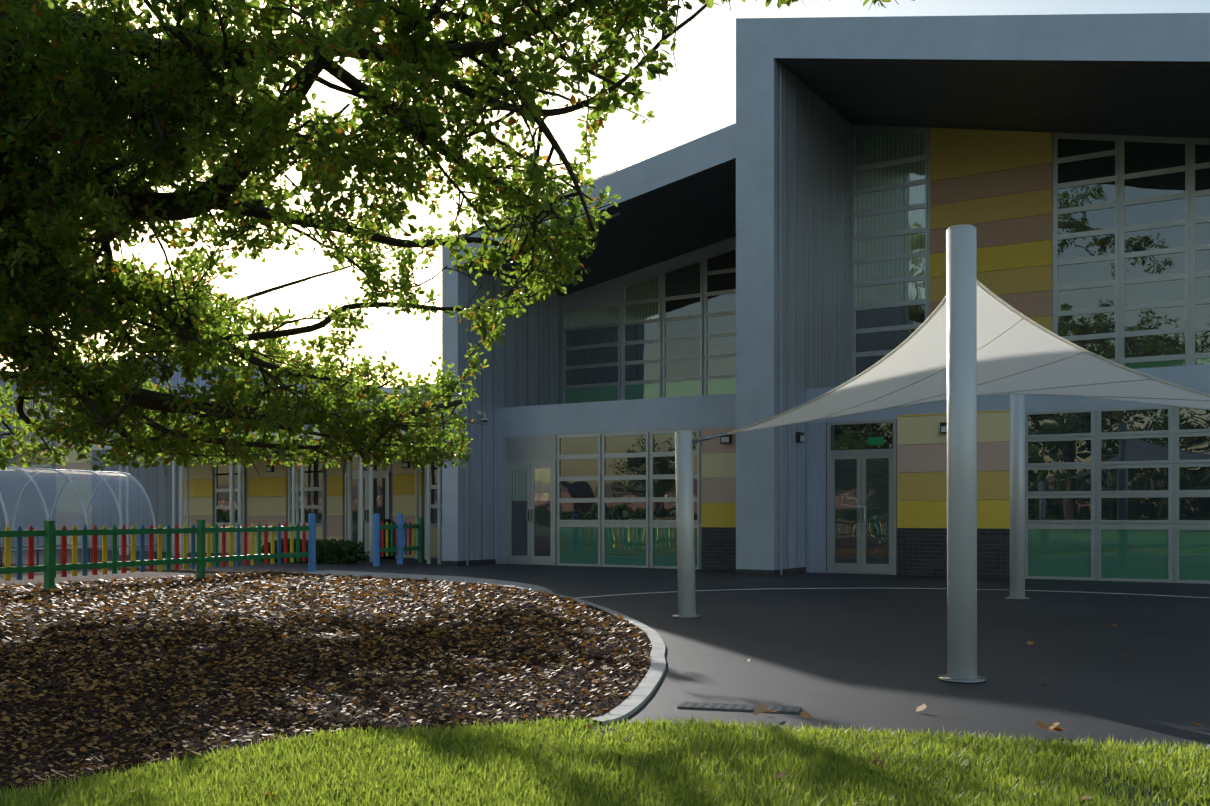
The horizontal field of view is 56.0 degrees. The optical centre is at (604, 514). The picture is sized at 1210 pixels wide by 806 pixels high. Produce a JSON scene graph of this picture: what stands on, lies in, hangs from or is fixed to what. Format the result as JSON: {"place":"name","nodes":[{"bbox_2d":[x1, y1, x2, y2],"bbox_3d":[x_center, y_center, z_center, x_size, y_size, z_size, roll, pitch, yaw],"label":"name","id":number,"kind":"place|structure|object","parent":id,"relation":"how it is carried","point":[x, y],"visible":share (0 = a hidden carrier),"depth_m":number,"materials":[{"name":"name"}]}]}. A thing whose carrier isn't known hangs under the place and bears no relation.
{"place":"outdoors","nodes":[
{"label":"outdoors","id":0,"kind":"place"},
{"bbox_2d":[0,355,383,545],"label":"building","id":1,"kind":"structure","parent":0,"point":[73,463],"depth_m":42.25,"materials":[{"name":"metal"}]},
{"bbox_2d":[92,383,440,558],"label":"link building","id":2,"kind":"structure","parent":0,"point":[264,496],"depth_m":32.51,"materials":[{"name":"metal"}]},
{"bbox_2d":[0,0,914,476],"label":"oak tree","id":3,"kind":"object","parent":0,"point":[74,122],"depth_m":11.51,"materials":[{"name":"green plant"}]},
{"bbox_2d":[0,714,1209,805],"bbox_3d":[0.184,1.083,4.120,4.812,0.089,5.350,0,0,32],"label":"lawn grass","id":4,"kind":"structure","parent":0,"point":[261,769],"depth_m":4.85,"materials":[{"name":"green plant"}]},
{"bbox_2d":[0,0,1209,386],"label":"sky","id":5,"kind":"structure","parent":0,"point":[698,100],"materials":[{"name":"white"}]},
{"bbox_2d":[2,544,1209,749],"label":"asphalt playground","id":6,"kind":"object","parent":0,"point":[859,651],"visible":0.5,"depth_m":9.68},
{"bbox_2d":[0,466,157,567],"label":"cycle shelter","id":7,"kind":"object","parent":6,"relation":"on","point":[52,514],"visible":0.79,"depth_m":25.91,"materials":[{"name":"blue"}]},
{"bbox_2d":[0,513,423,589],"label":"picket fence","id":8,"kind":"object","parent":6,"relation":"on","point":[49,568],"visible":1,"depth_m":19.26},
{"bbox_2d":[81,422,441,563],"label":"window frames","id":9,"kind":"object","parent":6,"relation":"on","point":[360,506],"visible":0.42,"depth_m":29.55,"materials":[{"name":"white paint"}]},
{"bbox_2d":[256,538,369,563],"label":"shrubs","id":10,"kind":"object","parent":6,"relation":"on","point":[340,551],"visible":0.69,"depth_m":26.33,"materials":[{"name":"green plant"}]},
{"bbox_2d":[0,563,650,792],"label":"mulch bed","id":11,"kind":"object","parent":6,"relation":"on","point":[109,575],"visible":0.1,"depth_m":7.67,"materials":[{"name":"brown wood"}]},
{"bbox_2d":[0,572,651,794],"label":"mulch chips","id":12,"kind":"object","parent":11,"relation":"on","point":[106,646],"visible":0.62,"depth_m":8.37,"materials":[{"name":"brown wood"}]},
{"bbox_2d":[380,519,394,558],"bbox_3d":[-5.619,0.618,29.306,0.438,1.020,0.437,0,0,32],"label":"gate","id":13,"kind":"object","parent":6,"relation":"on","point":[384,521],"visible":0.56,"depth_m":29.13,"materials":[{"name":"multicoloured plastic"}]},
{"bbox_2d":[288,570,665,724],"bbox_3d":[-1.690,1.115,14.831,3.359,0.025,17.510,0,0,-21],"label":"concrete kerb","id":14,"kind":"object","parent":6,"relation":"on","point":[637,698],"visible":0.67,"depth_m":10.09,"materials":[{"name":"grey concrete"}]},
{"bbox_2d":[0,569,1202,805],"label":"fallen leaves","id":15,"kind":"object","parent":6,"relation":"on","point":[762,707],"visible":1,"depth_m":9.42,"materials":[{"name":"brown plant"}]},
{"bbox_2d":[677,701,801,713],"bbox_3d":[0.781,1.121,6.624,0.700,0.014,0.180,0,0,15],"label":"drain grate","id":16,"kind":"object","parent":6,"relation":"on","point":[736,707],"visible":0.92,"depth_m":6.59,"materials":[{"name":"metal"}]},
{"bbox_2d":[451,588,1206,654],"bbox_3d":[4.037,1.116,12.192,10.950,0.001,10.353,0,0,32],"label":"painted ground line","id":17,"kind":"object","parent":6,"relation":"on","point":[817,588],"visible":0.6,"depth_m":16.59,"materials":[{"name":"white paint"}]},
{"bbox_2d":[673,225,1029,683],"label":"canopy posts","id":18,"kind":"object","parent":6,"relation":"on","point":[961,263],"visible":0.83,"depth_m":7.68,"materials":[{"name":"silver metal"}]},
{"bbox_2d":[692,280,1209,442],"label":"canopy edge trim","id":19,"kind":"structure","parent":18,"relation":"attached to","point":[990,293],"depth_m":10.07,"materials":[{"name":"white fabric"}]},
{"bbox_2d":[736,285,1209,432],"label":"shade sail","id":20,"kind":"object","parent":18,"relation":"attached to","point":[1019,347],"visible":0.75,"depth_m":10.46,"materials":[{"name":"fabric"}]},
{"bbox_2d":[809,318,1209,421],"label":"canopy seams","id":21,"kind":"object","parent":20,"relation":"attached to","point":[1024,390],"visible":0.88,"depth_m":11.18,"materials":[{"name":"white fabric"}]},
{"bbox_2d":[442,13,1209,583],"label":"school building","id":22,"kind":"structure","parent":0,"point":[776,247],"depth_m":22.04,"materials":[{"name":"grey metal"}]},
{"bbox_2d":[476,411,488,421],"bbox_3d":[-2.752,-2.212,25.660,0.308,0.260,0.176,0,0,32],"label":"cctv camera","id":23,"kind":"object","parent":22,"relation":"attached to","point":[480,413],"visible":1,"depth_m":25.62,"materials":[{"name":"white paint"}]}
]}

